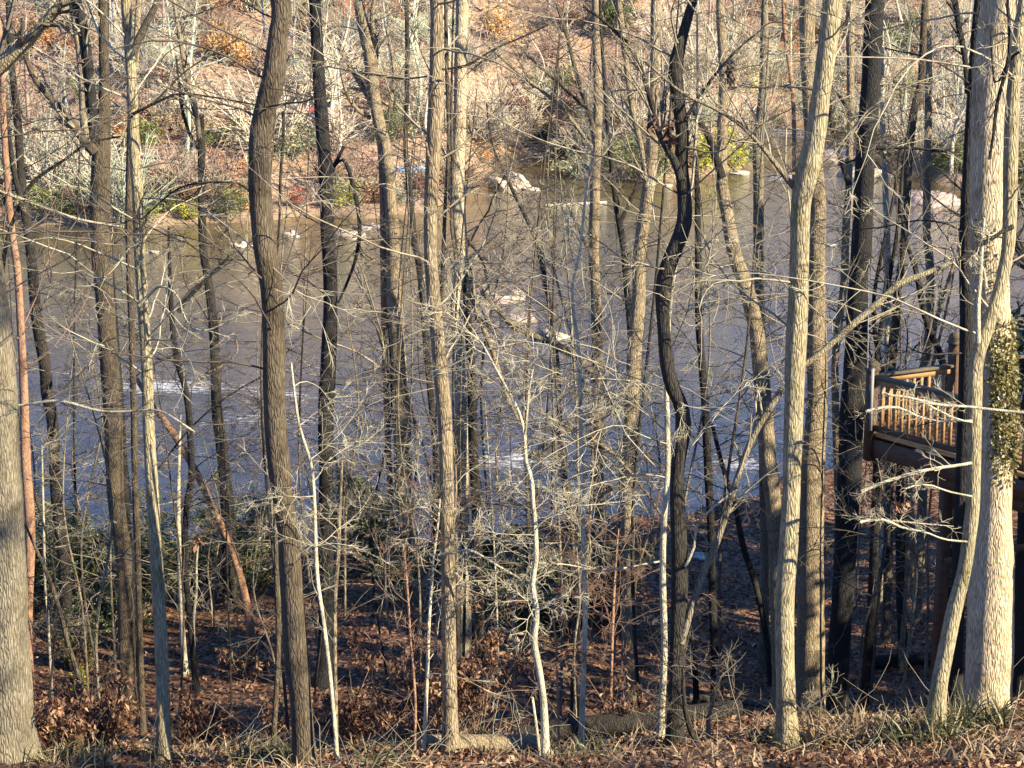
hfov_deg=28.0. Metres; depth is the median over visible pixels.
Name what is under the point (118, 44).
bare bush
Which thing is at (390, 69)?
tree
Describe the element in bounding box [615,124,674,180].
shrub
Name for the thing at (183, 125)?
leafy bush
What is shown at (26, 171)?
bare bush
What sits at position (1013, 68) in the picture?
tree
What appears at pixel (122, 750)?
grass clump
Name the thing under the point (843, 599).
tree
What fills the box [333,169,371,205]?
waterside bush
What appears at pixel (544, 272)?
tree
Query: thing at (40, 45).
shrub
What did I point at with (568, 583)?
sapling
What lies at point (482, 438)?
sapling
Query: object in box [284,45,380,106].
bare bush
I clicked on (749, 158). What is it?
leafy bush
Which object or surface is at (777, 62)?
bare bush
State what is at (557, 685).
sapling
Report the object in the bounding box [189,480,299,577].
evergreen shrub
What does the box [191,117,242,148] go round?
leafy bush
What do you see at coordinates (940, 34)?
tree
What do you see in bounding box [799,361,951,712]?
sapling
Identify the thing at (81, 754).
grass clump
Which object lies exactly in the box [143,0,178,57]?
tree
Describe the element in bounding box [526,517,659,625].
evergreen shrub
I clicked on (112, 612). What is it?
sapling
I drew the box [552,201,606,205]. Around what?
driftwood log
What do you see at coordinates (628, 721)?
log
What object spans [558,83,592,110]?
leafy bush
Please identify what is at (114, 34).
tree
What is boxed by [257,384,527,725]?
sapling
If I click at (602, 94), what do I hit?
leafy bush
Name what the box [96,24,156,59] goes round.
bare bush
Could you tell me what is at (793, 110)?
tree
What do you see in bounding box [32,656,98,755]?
leafy sapling
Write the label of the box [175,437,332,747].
sapling
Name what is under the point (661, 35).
tree
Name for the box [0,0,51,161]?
tree
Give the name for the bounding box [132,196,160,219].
leafy bush
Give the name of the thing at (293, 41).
tree
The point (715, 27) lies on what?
tree
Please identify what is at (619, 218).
tree
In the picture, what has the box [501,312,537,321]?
rock
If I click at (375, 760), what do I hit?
grass clump
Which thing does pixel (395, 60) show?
bare bush
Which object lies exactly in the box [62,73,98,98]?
leafy bush
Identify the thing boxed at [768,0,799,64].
tree
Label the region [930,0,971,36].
bare bush
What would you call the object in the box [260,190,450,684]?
sapling
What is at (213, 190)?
bare bush
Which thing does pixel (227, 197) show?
shrub
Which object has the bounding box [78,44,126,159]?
tree
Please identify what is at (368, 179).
waterside bush
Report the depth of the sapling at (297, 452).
44.18 m
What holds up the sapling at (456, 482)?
on the ground
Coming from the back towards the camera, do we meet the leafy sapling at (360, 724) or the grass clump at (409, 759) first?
the leafy sapling at (360, 724)
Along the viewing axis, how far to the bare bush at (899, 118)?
171.09 m
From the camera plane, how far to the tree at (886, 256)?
54.29 m
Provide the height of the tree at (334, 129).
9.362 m
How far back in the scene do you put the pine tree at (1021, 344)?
60.64 m
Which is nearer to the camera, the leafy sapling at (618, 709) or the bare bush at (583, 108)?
the leafy sapling at (618, 709)
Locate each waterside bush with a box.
[12,191,35,207]
[28,166,85,205]
[142,165,177,210]
[143,180,187,214]
[160,176,215,209]
[191,169,248,201]
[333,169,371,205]
[339,172,378,198]
[362,174,403,196]
[378,181,419,206]
[658,143,691,171]
[713,134,742,147]
[765,108,783,126]
[827,112,857,140]
[913,154,932,168]
[931,137,963,172]
[934,133,963,169]
[1018,143,1023,165]
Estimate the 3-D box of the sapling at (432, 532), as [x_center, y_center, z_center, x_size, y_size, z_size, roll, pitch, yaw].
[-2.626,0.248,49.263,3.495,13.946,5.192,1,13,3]
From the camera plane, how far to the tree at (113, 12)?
159.68 m
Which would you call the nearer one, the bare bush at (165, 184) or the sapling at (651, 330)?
the sapling at (651, 330)
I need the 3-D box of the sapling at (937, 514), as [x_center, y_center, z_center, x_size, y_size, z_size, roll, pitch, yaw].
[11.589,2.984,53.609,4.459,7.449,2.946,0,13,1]
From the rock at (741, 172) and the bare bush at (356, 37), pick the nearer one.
the rock at (741, 172)
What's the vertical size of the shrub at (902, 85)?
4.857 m
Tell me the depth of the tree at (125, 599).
44.04 m
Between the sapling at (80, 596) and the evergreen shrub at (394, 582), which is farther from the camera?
the evergreen shrub at (394, 582)
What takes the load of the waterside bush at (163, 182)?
on the ground
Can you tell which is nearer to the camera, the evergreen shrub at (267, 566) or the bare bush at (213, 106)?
the evergreen shrub at (267, 566)
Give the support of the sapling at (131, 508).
on the ground
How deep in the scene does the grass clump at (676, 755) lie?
23.81 m
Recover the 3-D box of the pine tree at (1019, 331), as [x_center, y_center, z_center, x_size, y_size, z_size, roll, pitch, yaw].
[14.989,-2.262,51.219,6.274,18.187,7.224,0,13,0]
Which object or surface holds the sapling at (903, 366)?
on the ground
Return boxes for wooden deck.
[863,331,1023,684]
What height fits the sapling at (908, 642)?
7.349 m
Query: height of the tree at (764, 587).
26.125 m
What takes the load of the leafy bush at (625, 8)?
on the ground
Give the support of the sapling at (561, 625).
on the ground
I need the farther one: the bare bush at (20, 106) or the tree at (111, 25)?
the tree at (111, 25)
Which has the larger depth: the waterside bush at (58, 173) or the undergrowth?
the waterside bush at (58, 173)
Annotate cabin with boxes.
[324,0,353,11]
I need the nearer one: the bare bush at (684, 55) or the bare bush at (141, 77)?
the bare bush at (141, 77)
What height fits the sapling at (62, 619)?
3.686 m
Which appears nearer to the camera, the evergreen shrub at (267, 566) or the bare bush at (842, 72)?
the evergreen shrub at (267, 566)
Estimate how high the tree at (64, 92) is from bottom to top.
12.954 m
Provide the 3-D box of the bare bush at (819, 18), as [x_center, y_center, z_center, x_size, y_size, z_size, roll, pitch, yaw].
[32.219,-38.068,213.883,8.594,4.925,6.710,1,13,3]
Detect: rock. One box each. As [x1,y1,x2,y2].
[230,241,252,247]
[282,230,299,236]
[335,229,366,239]
[352,223,379,229]
[460,288,512,305]
[477,432,493,440]
[484,171,530,189]
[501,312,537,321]
[504,289,525,299]
[522,187,540,190]
[528,443,565,459]
[530,329,569,339]
[688,552,705,560]
[727,170,749,174]
[796,149,845,162]
[837,166,893,177]
[849,687,852,701]
[894,189,959,207]
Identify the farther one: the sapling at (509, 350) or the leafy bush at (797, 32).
the leafy bush at (797, 32)
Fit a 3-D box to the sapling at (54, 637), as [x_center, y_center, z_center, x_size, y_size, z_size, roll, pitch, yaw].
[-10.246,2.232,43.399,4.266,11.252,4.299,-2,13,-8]
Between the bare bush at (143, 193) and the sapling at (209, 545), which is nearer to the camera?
the sapling at (209, 545)
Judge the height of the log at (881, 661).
0.368 m
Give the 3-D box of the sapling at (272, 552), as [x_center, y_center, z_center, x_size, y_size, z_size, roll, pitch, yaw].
[-4.310,0.711,34.696,5.137,13.489,4.029,2,13,10]
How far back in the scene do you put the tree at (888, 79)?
177.25 m
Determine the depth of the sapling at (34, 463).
46.31 m
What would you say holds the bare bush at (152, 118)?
on the ground
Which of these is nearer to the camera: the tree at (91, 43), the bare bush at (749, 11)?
the tree at (91, 43)
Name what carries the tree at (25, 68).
on the ground
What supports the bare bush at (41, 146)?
on the ground
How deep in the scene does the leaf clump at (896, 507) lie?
24.45 m
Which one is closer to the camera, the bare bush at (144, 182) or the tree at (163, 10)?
the bare bush at (144, 182)
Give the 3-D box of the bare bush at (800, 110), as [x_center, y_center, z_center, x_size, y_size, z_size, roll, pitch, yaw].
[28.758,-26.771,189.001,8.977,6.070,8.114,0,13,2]
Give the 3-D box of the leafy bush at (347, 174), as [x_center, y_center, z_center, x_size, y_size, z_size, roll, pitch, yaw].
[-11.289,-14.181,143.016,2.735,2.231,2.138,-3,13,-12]
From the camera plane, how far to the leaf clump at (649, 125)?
24.11 m
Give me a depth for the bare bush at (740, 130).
168.82 m
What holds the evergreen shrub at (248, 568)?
on the ground
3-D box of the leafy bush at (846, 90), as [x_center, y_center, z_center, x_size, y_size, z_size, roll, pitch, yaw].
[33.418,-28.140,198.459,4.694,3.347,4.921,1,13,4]
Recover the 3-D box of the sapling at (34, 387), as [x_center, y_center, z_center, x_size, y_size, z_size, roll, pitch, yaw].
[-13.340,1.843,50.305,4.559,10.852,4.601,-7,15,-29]
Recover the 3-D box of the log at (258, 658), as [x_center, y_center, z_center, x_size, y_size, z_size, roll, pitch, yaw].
[-6.343,6.815,50.993,2.271,0.386,0.104,6,14,23]
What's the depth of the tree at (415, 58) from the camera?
149.22 m
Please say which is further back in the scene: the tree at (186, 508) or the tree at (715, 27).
the tree at (715, 27)
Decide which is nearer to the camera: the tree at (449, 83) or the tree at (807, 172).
the tree at (807, 172)
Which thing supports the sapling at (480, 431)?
on the ground
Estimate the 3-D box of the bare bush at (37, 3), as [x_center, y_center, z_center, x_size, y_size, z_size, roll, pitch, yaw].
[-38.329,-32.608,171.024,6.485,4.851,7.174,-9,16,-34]
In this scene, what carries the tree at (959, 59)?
on the ground
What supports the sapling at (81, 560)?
on the ground
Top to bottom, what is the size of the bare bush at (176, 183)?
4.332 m
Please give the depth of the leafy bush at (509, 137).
168.55 m
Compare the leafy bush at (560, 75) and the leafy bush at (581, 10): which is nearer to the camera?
the leafy bush at (560, 75)
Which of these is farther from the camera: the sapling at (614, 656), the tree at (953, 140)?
the tree at (953, 140)
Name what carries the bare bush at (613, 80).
on the ground
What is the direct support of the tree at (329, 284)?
on the ground
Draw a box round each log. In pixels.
[216,656,274,660]
[411,734,540,753]
[517,700,743,741]
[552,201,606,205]
[690,694,770,706]
[861,652,930,668]
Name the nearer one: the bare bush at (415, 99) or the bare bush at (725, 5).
the bare bush at (415, 99)
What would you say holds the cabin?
on the ground
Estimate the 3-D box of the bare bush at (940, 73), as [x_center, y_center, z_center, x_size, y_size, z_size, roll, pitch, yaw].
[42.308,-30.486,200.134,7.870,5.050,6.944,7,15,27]
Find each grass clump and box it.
[25,729,120,767]
[102,729,173,755]
[136,732,262,766]
[216,732,319,767]
[331,732,417,766]
[358,731,401,767]
[462,722,495,733]
[543,729,625,761]
[666,740,768,766]
[736,716,781,746]
[768,695,901,753]
[771,722,845,751]
[855,692,936,747]
[860,695,985,747]
[912,683,1023,734]
[926,731,1023,765]
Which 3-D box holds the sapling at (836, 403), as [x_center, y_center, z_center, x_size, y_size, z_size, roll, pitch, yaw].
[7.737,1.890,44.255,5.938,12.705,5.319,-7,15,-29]
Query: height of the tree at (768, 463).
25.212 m
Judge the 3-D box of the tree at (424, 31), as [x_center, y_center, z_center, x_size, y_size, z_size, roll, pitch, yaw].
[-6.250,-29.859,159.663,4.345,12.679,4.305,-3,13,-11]
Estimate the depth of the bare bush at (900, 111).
175.77 m
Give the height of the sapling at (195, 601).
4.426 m
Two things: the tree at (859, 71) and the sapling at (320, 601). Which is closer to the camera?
the sapling at (320, 601)
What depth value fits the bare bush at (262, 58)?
160.12 m
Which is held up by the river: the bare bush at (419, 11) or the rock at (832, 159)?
the rock at (832, 159)
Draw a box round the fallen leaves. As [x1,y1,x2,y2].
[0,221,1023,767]
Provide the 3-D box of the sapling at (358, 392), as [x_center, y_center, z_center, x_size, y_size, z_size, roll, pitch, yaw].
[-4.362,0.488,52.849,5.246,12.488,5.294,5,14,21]
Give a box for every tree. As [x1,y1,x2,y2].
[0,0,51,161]
[0,0,145,669]
[0,0,223,693]
[0,0,245,724]
[0,0,283,767]
[0,0,427,765]
[0,0,454,763]
[0,18,117,712]
[6,0,63,143]
[9,27,75,203]
[14,0,330,733]
[29,0,74,165]
[42,0,131,156]
[43,41,126,185]
[46,122,317,694]
[69,2,113,104]
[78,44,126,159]
[85,0,116,67]
[94,0,161,154]
[109,0,113,42]
[112,0,315,603]
[121,0,223,166]
[125,364,388,660]
[138,19,213,157]
[143,0,166,72]
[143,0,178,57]
[152,0,233,122]
[156,0,729,752]
[205,59,284,174]
[239,0,423,688]
[244,0,303,58]
[249,0,452,603]
[261,0,270,46]
[263,0,359,129]
[286,0,572,691]
[288,0,304,37]
[288,0,324,84]
[288,29,388,166]
[299,0,337,73]
[304,0,526,569]
[305,0,383,134]
[308,27,359,149]
[325,0,586,663]
[343,0,784,738]
[351,0,886,747]
[352,0,419,95]
[359,0,449,135]
[363,0,450,140]
[370,0,546,701]
[374,0,412,70]
[395,0,429,53]
[395,34,467,146]
[410,0,448,45]
[412,0,429,27]
[414,30,647,632]
[418,0,470,70]
[423,37,475,152]
[479,0,809,710]
[483,0,708,552]
[491,0,732,352]
[503,3,560,136]
[554,0,591,72]
[566,92,838,701]
[582,0,928,712]
[601,0,650,96]
[613,4,679,99]
[615,0,1000,748]
[615,1,649,151]
[618,400,831,685]
[622,0,677,105]
[629,0,709,154]
[637,0,687,64]
[663,0,743,116]
[664,0,738,95]
[666,0,886,673]
[673,0,1023,739]
[680,0,686,20]
[683,0,854,607]
[685,0,1023,711]
[698,0,923,715]
[701,0,715,40]
[704,0,713,70]
[725,0,750,75]
[726,0,754,43]
[741,0,962,645]
[743,0,960,602]
[743,30,775,121]
[752,0,1023,710]
[762,101,961,599]
[766,0,1023,715]
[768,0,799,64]
[769,162,1023,669]
[772,0,965,523]
[777,138,945,667]
[783,29,968,711]
[827,178,961,595]
[836,0,1023,622]
[839,18,889,109]
[845,5,906,106]
[876,171,1023,696]
[884,11,909,88]
[884,28,918,160]
[884,52,905,113]
[885,1,920,108]
[894,0,944,44]
[896,0,902,23]
[898,0,956,116]
[914,0,945,59]
[915,3,966,174]
[922,13,957,120]
[932,0,973,133]
[932,2,956,126]
[932,6,971,116]
[933,0,970,113]
[953,0,972,43]
[958,0,971,45]
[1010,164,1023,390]
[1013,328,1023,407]
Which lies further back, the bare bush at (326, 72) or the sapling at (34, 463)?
the bare bush at (326, 72)
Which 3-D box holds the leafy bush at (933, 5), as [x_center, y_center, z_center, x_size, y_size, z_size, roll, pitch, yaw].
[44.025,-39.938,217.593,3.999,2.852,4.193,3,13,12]
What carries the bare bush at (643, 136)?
on the ground
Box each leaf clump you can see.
[186,535,204,552]
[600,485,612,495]
[646,114,658,134]
[658,119,678,149]
[720,59,736,89]
[892,499,910,514]
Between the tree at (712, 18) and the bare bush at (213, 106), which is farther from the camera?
the tree at (712, 18)
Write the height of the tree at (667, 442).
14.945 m
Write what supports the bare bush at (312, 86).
on the ground
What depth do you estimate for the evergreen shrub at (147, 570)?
55.60 m
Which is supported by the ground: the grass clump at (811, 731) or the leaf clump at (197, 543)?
the grass clump at (811, 731)
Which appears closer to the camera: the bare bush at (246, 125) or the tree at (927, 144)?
the tree at (927, 144)
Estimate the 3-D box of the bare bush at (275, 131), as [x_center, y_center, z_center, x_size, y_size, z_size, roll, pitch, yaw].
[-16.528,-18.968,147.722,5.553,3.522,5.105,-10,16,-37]
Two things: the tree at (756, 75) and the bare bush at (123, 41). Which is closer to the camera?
the bare bush at (123, 41)
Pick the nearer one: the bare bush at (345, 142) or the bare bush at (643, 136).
the bare bush at (345, 142)
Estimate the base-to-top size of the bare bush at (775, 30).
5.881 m
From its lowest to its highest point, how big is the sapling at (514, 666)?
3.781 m
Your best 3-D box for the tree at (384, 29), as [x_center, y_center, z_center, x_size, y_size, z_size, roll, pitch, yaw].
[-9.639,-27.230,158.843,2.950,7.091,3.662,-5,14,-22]
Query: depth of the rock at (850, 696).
48.11 m
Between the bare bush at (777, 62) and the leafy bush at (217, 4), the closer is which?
the leafy bush at (217, 4)
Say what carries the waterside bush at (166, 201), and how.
on the ground
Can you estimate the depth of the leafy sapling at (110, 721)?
28.13 m
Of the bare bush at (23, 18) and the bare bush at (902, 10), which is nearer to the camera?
the bare bush at (23, 18)
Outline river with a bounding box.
[0,127,1023,566]
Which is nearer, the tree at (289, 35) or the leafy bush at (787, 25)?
the tree at (289, 35)
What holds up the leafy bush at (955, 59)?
on the ground
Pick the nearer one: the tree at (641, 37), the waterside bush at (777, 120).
the tree at (641, 37)
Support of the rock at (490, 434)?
on the river
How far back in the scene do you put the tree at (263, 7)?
162.68 m
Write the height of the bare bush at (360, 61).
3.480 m
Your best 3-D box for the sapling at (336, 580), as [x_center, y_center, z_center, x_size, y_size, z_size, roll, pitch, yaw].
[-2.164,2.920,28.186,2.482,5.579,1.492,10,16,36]
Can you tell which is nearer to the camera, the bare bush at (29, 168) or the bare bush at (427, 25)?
the bare bush at (29, 168)
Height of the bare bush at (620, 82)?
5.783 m
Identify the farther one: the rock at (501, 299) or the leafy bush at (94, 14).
the leafy bush at (94, 14)
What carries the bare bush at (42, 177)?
on the ground
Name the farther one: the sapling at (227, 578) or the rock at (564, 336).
the rock at (564, 336)
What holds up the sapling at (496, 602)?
on the ground
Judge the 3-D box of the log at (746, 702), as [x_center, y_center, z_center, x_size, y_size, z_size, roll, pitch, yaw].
[5.280,7.394,47.896,2.266,0.289,0.186,1,13,5]
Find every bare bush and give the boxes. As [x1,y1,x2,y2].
[0,74,64,141]
[0,78,36,131]
[0,111,84,179]
[0,120,64,200]
[0,134,110,199]
[0,144,44,202]
[2,12,37,39]
[9,137,120,203]
[27,120,156,193]
[28,0,82,21]
[32,0,120,28]
[43,128,181,221]
[51,168,120,214]
[83,0,192,70]
[88,6,143,35]
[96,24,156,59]
[109,47,171,86]
[110,77,177,121]
[110,144,166,179]
[110,159,180,194]
[110,170,170,213]
[112,35,198,89]
[139,84,199,124]
[142,145,206,210]
[144,129,275,205]
[147,138,239,190]
[153,67,247,117]
[168,0,208,19]
[171,0,201,13]
[174,168,245,211]
[188,0,243,37]
[191,71,313,152]
[217,0,266,11]
[227,24,268,58]
[242,28,310,70]
[242,93,296,119]
[272,94,314,145]
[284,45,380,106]
[285,38,340,81]
[291,0,371,45]
[295,106,371,153]
[301,130,394,187]
[302,73,347,102]
[305,0,376,44]
[323,7,394,59]
[327,14,383,51]
[356,42,424,83]
[360,37,415,79]
[378,67,428,103]
[380,0,454,17]
[382,80,445,131]
[387,55,444,94]
[396,68,504,129]
[410,0,455,43]
[444,67,520,142]
[450,17,518,70]
[476,78,562,143]
[514,58,589,107]
[561,121,617,153]
[568,74,646,131]
[569,115,612,148]
[572,89,603,118]
[577,52,647,97]
[587,129,634,166]
[603,60,710,124]
[609,86,691,139]
[618,112,674,144]
[621,0,714,40]
[628,27,717,79]
[633,111,709,166]
[639,11,758,68]
[660,60,695,97]
[661,22,703,45]
[686,91,718,127]
[690,27,794,88]
[691,70,769,130]
[699,3,782,63]
[703,0,756,26]
[705,4,780,61]
[725,0,771,17]
[728,107,791,147]
[731,119,775,146]
[749,39,798,74]
[751,39,799,82]
[769,0,798,19]
[777,65,858,119]
[781,1,845,41]
[794,0,864,36]
[796,2,888,41]
[815,32,895,87]
[828,80,895,135]
[832,88,902,141]
[861,1,900,21]
[877,96,964,158]
[877,97,923,143]
[886,99,919,133]
[887,0,933,20]
[887,112,964,166]
[895,14,940,51]
[913,46,968,96]
[920,88,965,143]
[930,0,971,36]
[932,64,962,104]
[933,67,965,109]
[934,0,973,17]
[935,0,971,27]
[947,93,1023,147]
[1019,105,1023,146]
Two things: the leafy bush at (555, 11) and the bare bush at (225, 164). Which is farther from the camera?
the leafy bush at (555, 11)
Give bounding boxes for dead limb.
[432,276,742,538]
[656,215,958,387]
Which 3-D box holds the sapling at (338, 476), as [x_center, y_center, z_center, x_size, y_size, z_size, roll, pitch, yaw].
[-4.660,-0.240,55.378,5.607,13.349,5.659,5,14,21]
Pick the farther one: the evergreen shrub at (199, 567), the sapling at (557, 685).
the evergreen shrub at (199, 567)
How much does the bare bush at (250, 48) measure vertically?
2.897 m
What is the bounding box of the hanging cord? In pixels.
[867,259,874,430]
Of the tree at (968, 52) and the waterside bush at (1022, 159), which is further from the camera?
the tree at (968, 52)
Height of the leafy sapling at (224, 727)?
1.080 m
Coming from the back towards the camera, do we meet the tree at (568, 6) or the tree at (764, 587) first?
the tree at (568, 6)
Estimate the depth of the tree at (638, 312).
42.53 m
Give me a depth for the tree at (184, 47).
142.82 m
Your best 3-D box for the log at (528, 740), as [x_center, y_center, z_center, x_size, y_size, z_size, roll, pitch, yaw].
[-0.447,4.811,27.441,1.908,0.631,0.310,-7,15,-29]
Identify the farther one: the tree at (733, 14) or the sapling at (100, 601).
the tree at (733, 14)
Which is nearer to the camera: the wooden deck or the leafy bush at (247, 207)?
the wooden deck
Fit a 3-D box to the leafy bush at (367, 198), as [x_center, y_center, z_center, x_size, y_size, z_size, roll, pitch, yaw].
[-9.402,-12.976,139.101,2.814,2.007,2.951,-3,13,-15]
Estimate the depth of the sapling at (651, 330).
36.35 m
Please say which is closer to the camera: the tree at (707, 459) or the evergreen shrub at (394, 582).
the tree at (707, 459)
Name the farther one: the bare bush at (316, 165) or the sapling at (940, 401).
the bare bush at (316, 165)
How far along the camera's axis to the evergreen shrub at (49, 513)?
56.19 m
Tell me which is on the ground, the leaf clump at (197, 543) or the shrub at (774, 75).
the shrub at (774, 75)
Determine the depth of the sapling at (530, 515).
45.72 m
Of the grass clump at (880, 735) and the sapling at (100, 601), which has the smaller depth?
the grass clump at (880, 735)
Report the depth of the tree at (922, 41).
50.46 m
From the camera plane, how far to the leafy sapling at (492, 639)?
31.64 m
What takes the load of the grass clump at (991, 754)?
on the ground
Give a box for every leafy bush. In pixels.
[0,1,40,27]
[0,123,38,154]
[29,17,57,41]
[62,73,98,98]
[84,1,120,31]
[111,113,125,136]
[117,115,164,147]
[126,83,167,119]
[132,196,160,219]
[139,101,191,134]
[149,56,211,91]
[172,116,212,136]
[183,27,212,48]
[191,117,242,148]
[192,0,243,15]
[192,162,233,187]
[196,144,247,181]
[238,192,248,208]
[240,0,270,10]
[241,104,250,124]
[286,109,334,138]
[293,0,338,20]
[332,146,378,177]
[334,166,365,185]
[360,179,379,203]
[378,63,403,94]
[386,111,418,136]
[398,151,445,188]
[488,126,516,149]
[502,94,530,112]
[530,62,579,92]
[532,114,560,129]
[534,33,567,58]
[545,0,586,23]
[556,0,591,23]
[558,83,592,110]
[580,81,626,111]
[601,0,641,22]
[601,138,633,174]
[613,114,646,143]
[728,131,767,164]
[769,35,799,54]
[775,17,818,39]
[792,18,818,37]
[842,82,860,102]
[880,134,902,156]
[891,94,922,114]
[908,1,946,16]
[945,54,968,68]
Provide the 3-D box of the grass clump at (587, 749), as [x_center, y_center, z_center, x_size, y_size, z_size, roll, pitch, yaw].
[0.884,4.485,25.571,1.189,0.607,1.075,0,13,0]
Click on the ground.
(352, 594)
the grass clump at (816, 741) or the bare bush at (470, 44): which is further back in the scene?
the bare bush at (470, 44)
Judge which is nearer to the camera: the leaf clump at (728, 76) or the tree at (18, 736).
the tree at (18, 736)
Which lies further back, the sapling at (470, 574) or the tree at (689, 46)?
the tree at (689, 46)
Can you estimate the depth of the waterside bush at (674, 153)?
156.05 m
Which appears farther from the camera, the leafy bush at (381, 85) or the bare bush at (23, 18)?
the bare bush at (23, 18)
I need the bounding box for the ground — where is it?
[0,0,1023,767]
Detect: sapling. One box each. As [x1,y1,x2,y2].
[0,220,124,716]
[6,99,172,669]
[9,249,172,552]
[12,264,151,717]
[13,137,182,696]
[15,239,235,560]
[15,335,41,556]
[15,347,161,529]
[18,286,225,732]
[19,424,121,719]
[24,201,185,443]
[24,524,151,746]
[32,270,190,696]
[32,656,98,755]
[33,409,291,675]
[41,371,169,597]
[51,658,145,752]
[84,25,419,743]
[92,240,251,741]
[114,159,391,746]
[131,420,318,638]
[142,527,216,647]
[145,232,319,702]
[161,230,357,657]
[166,507,244,625]
[170,680,248,748]
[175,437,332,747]
[182,38,413,647]
[189,439,327,672]
[215,175,431,615]
[215,637,270,684]
[218,362,442,761]
[233,142,450,590]
[237,229,421,699]
[242,81,539,734]
[247,685,291,748]
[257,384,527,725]
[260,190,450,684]
[274,393,429,745]
[286,114,529,736]
[290,271,432,570]
[313,123,461,733]
[313,642,405,748]
[321,192,597,734]
[324,428,531,751]
[327,89,571,731]
[328,305,609,731]
[328,453,504,749]
[332,102,473,657]
[335,67,444,520]
[338,615,476,742]
[340,0,564,584]
[359,184,661,697]
[361,0,690,718]
[363,233,486,567]
[388,396,559,725]
[391,246,728,718]
[397,0,759,717]
[397,215,596,681]
[399,0,652,655]
[405,248,642,758]
[411,138,720,716]
[412,591,596,733]
[414,304,525,560]
[425,205,657,721]
[439,551,652,745]
[450,90,687,747]
[461,0,826,710]
[466,356,594,554]
[470,454,655,717]
[478,0,577,534]
[488,532,594,731]
[489,485,687,717]
[495,197,621,546]
[514,299,698,669]
[523,442,723,713]
[529,0,897,700]
[563,295,740,590]
[570,640,665,736]
[611,604,727,759]
[619,612,774,738]
[620,570,770,703]
[637,60,788,503]
[711,177,1022,567]
[756,84,1023,712]
[771,421,955,709]
[797,296,966,706]
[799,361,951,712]
[825,353,905,606]
[828,314,941,477]
[833,111,1022,536]
[845,276,946,561]
[868,362,1016,541]
[894,140,1023,544]
[916,97,1023,405]
[935,238,1023,398]
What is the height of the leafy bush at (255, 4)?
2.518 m
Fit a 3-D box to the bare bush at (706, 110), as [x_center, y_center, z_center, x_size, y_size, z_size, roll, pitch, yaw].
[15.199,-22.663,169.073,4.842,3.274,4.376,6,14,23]
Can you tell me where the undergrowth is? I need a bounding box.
[0,698,1023,767]
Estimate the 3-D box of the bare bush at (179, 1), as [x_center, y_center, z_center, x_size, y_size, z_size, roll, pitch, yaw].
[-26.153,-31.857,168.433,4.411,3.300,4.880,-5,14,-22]
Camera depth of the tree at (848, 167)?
46.71 m
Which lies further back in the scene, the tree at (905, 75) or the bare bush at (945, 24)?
the bare bush at (945, 24)
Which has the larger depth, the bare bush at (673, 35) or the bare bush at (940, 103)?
the bare bush at (940, 103)
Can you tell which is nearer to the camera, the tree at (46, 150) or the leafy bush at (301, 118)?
the tree at (46, 150)
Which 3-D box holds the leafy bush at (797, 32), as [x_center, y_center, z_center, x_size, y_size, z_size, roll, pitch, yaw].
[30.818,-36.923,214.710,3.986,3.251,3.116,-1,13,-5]
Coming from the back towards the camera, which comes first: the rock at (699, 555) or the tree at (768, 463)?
the rock at (699, 555)
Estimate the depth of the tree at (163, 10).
155.50 m
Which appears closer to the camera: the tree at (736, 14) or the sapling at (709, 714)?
the sapling at (709, 714)
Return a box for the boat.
[395,166,424,172]
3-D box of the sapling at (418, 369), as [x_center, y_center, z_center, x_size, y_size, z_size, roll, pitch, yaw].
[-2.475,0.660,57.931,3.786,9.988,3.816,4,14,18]
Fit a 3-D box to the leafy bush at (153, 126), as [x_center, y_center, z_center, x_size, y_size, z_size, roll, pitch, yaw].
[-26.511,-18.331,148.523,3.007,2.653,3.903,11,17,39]
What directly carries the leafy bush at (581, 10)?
on the ground
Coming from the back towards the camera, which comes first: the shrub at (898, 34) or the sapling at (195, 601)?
the shrub at (898, 34)
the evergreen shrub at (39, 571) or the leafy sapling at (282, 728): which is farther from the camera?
the evergreen shrub at (39, 571)
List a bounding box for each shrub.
[2,11,98,59]
[27,176,89,218]
[32,465,51,554]
[33,521,84,615]
[33,590,110,671]
[35,493,149,606]
[35,497,113,600]
[42,543,167,644]
[61,654,96,696]
[78,490,207,615]
[140,488,238,600]
[164,534,222,583]
[172,197,197,219]
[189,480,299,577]
[191,470,304,596]
[198,15,250,66]
[203,498,272,585]
[206,171,248,217]
[245,114,315,162]
[286,183,316,206]
[308,467,429,577]
[317,464,416,541]
[334,179,359,206]
[363,0,411,28]
[366,92,412,141]
[374,547,440,602]
[414,174,441,197]
[470,524,567,631]
[470,524,606,619]
[471,0,534,46]
[477,137,499,160]
[524,115,558,148]
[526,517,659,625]
[546,139,621,177]
[550,125,577,155]
[588,528,656,612]
[601,0,639,31]
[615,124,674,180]
[688,125,737,170]
[727,138,748,167]
[741,63,758,93]
[741,63,787,88]
[883,13,919,55]
[884,61,917,102]
[890,108,940,138]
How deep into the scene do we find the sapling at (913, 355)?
59.43 m
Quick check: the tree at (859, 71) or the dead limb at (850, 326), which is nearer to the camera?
the dead limb at (850, 326)
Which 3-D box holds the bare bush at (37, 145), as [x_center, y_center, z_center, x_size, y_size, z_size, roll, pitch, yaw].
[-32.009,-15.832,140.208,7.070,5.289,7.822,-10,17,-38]
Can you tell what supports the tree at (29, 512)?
on the ground
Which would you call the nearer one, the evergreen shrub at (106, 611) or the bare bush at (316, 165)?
the evergreen shrub at (106, 611)
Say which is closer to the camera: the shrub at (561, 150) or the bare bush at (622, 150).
the bare bush at (622, 150)
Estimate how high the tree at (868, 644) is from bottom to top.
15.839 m
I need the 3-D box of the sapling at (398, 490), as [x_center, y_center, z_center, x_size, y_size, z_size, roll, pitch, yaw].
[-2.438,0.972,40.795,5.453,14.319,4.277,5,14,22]

